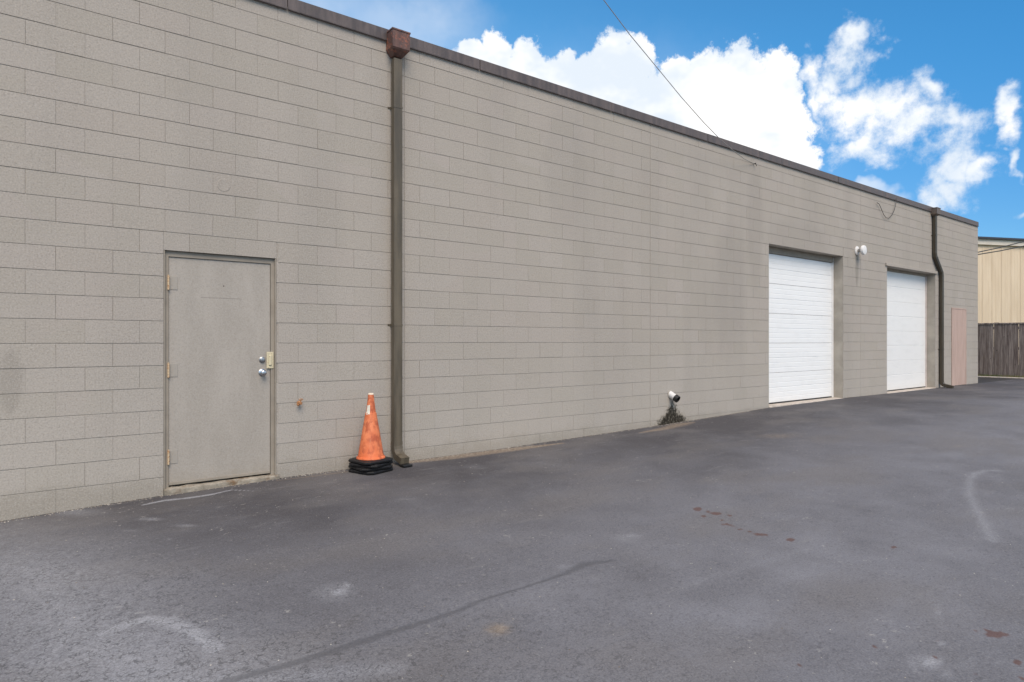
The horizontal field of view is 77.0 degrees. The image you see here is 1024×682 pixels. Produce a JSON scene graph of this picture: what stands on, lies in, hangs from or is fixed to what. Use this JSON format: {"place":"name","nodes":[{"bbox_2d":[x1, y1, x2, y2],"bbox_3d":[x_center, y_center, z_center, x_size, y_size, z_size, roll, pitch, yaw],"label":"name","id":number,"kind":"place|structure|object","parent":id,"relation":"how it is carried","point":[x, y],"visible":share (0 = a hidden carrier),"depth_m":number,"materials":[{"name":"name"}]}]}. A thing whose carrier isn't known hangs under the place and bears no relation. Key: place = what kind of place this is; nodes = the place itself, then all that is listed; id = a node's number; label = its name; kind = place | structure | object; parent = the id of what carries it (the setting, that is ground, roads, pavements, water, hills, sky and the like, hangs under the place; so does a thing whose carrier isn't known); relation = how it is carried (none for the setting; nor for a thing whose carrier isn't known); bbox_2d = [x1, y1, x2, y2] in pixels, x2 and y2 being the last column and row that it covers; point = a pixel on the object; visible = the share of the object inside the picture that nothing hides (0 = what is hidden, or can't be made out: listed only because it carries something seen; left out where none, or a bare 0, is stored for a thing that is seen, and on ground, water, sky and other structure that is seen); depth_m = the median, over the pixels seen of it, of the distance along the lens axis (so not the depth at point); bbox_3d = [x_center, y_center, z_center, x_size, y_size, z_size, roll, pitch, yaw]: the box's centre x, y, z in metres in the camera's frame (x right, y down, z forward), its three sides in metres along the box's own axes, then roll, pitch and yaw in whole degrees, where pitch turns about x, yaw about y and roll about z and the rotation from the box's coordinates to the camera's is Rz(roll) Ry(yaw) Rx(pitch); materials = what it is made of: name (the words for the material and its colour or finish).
{"place":"outdoors","nodes":[
{"label":"outdoors","id":0,"kind":"place"},
{"bbox_2d":[0,377,1023,681],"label":"asphalt lot","id":1,"kind":"structure","parent":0,"point":[818,523],"depth_m":4.22,"materials":[{"name":"grey asphalt"}]},
{"bbox_2d":[349,467,392,474],"bbox_3d":[-1.498,1.021,6.836,0.370,0.719,0.370,0,0,33],"label":"traffic cone","id":2,"kind":"object","parent":1,"relation":"on","point":[374,472],"visible":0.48,"depth_m":6.69,"materials":[{"name":"black rubber"}]},
{"bbox_2d":[348,464,392,471],"bbox_3d":[-1.503,0.987,6.840,0.370,0.719,0.370,0,0,-43],"label":"traffic cone","id":3,"kind":"object","parent":2,"relation":"on","point":[363,469],"visible":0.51,"depth_m":6.69,"materials":[{"name":"black rubber"}]},
{"bbox_2d":[349,461,392,467],"bbox_3d":[-1.496,0.954,6.837,0.370,0.719,0.370,0,0,25],"label":"traffic cone","id":4,"kind":"object","parent":3,"relation":"on","point":[369,466],"visible":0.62,"depth_m":6.69,"materials":[{"name":"black rubber"}]},
{"bbox_2d":[348,393,392,464],"bbox_3d":[-1.500,0.917,6.838,0.370,0.726,0.370,0,0,40],"label":"traffic cone","id":5,"kind":"object","parent":4,"relation":"on","point":[370,452],"visible":1,"depth_m":6.76,"materials":[{"name":"orange plastic"}]},
{"bbox_2d":[0,0,978,520],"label":"warehouse building","id":6,"kind":"structure","parent":1,"relation":"on","point":[436,250],"depth_m":7.11,"materials":[{"name":"concrete"}]},
{"bbox_2d":[163,250,275,488],"bbox_3d":[-2.825,0.268,6.232,1.010,2.193,0.226,0,0,-38],"label":"entrance door","id":7,"kind":"structure","parent":6,"relation":"in","point":[219,311],"depth_m":6.18,"materials":[{"name":"paint"}]},
{"bbox_2d":[217,179,230,191],"bbox_3d":[-2.763,-1.495,6.166,0.124,0.124,0.004,0,0,-38],"label":"cover disc","id":8,"kind":"object","parent":6,"relation":"attached to","point":[224,185],"visible":1,"depth_m":6.16,"materials":[{"name":"beige plastic"}]},
{"bbox_2d":[668,390,679,402],"bbox_3d":[2.572,0.881,10.217,0.202,0.189,0.127,0,0,41],"label":"outlet pipe","id":9,"kind":"object","parent":6,"relation":"attached to","point":[674,397],"visible":1,"depth_m":10.19,"materials":[{"name":"white plastic"}]},
{"bbox_2d":[604,0,756,165],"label":"overhead wire","id":10,"kind":"object","parent":6,"relation":"attached to","point":[670,83],"visible":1,"depth_m":9.32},
{"bbox_2d":[769,246,833,403],"bbox_3d":[5.808,-0.300,13.116,2.918,3.044,0.110,0,0,-38],"label":"garage door","id":11,"kind":"structure","parent":6,"relation":"in","point":[801,284],"depth_m":13.16,"materials":[{"name":"white metal"}]},
{"bbox_2d":[855,245,866,254],"bbox_3d":[7.663,-1.990,14.126,0.212,0.212,0.177,0,0,-38],"label":"wall light","id":12,"kind":"object","parent":6,"relation":"attached to","point":[863,249],"visible":1,"depth_m":14.07,"materials":[{"name":"white plastic"}]},
{"bbox_2d":[887,268,926,390],"bbox_3d":[9.841,-0.268,16.239,2.940,2.990,0.110,0,0,-38],"label":"garage door","id":13,"kind":"structure","parent":6,"relation":"in","point":[906,291],"depth_m":16.35,"materials":[{"name":"white metal"}]},
{"bbox_2d":[978,241,1023,252],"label":"utility cable","id":14,"kind":"object","parent":6,"relation":"attached to","point":[1000,247],"visible":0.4,"depth_m":25.99,"materials":[{"name":"black metal"}]},
{"bbox_2d":[978,246,1023,254],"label":"utility cable","id":15,"kind":"object","parent":6,"relation":"attached to","point":[1000,250],"visible":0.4,"depth_m":25.99,"materials":[{"name":"black metal"}]},
{"bbox_2d":[1,411,1018,677],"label":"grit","id":16,"kind":"object","parent":1,"relation":"on","point":[345,469],"visible":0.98,"depth_m":6.19,"materials":[{"name":"grey gravel"}]},
{"bbox_2d":[978,373,1023,377],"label":"grass strip","id":17,"kind":"object","parent":1,"relation":"on","point":[996,375],"depth_m":22.00,"materials":[{"name":"plant"}]},
{"bbox_2d":[300,0,1023,237],"label":"sky","id":18,"kind":"structure","parent":0,"point":[920,101],"materials":[{"name":"blue"}]},
{"bbox_2d":[978,236,1023,342],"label":"metal building","id":19,"kind":"structure","parent":0,"point":[1000,286],"depth_m":33.33,"materials":[{"name":"beige metal"}]},
{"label":"verge","id":20,"kind":"structure","parent":0,"visible":0},
{"bbox_2d":[978,322,1023,376],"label":"board fence","id":21,"kind":"object","parent":20,"relation":"on","point":[997,355],"visible":0.19,"depth_m":22.11,"materials":[{"name":"brown wood"}]},
{"label":"ground","id":22,"kind":"structure","parent":0,"visible":0},
{"bbox_2d":[978,376,1023,378],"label":"kerb","id":23,"kind":"structure","parent":22,"relation":"on","point":[1001,377],"depth_m":21.72,"materials":[{"name":"concrete"}]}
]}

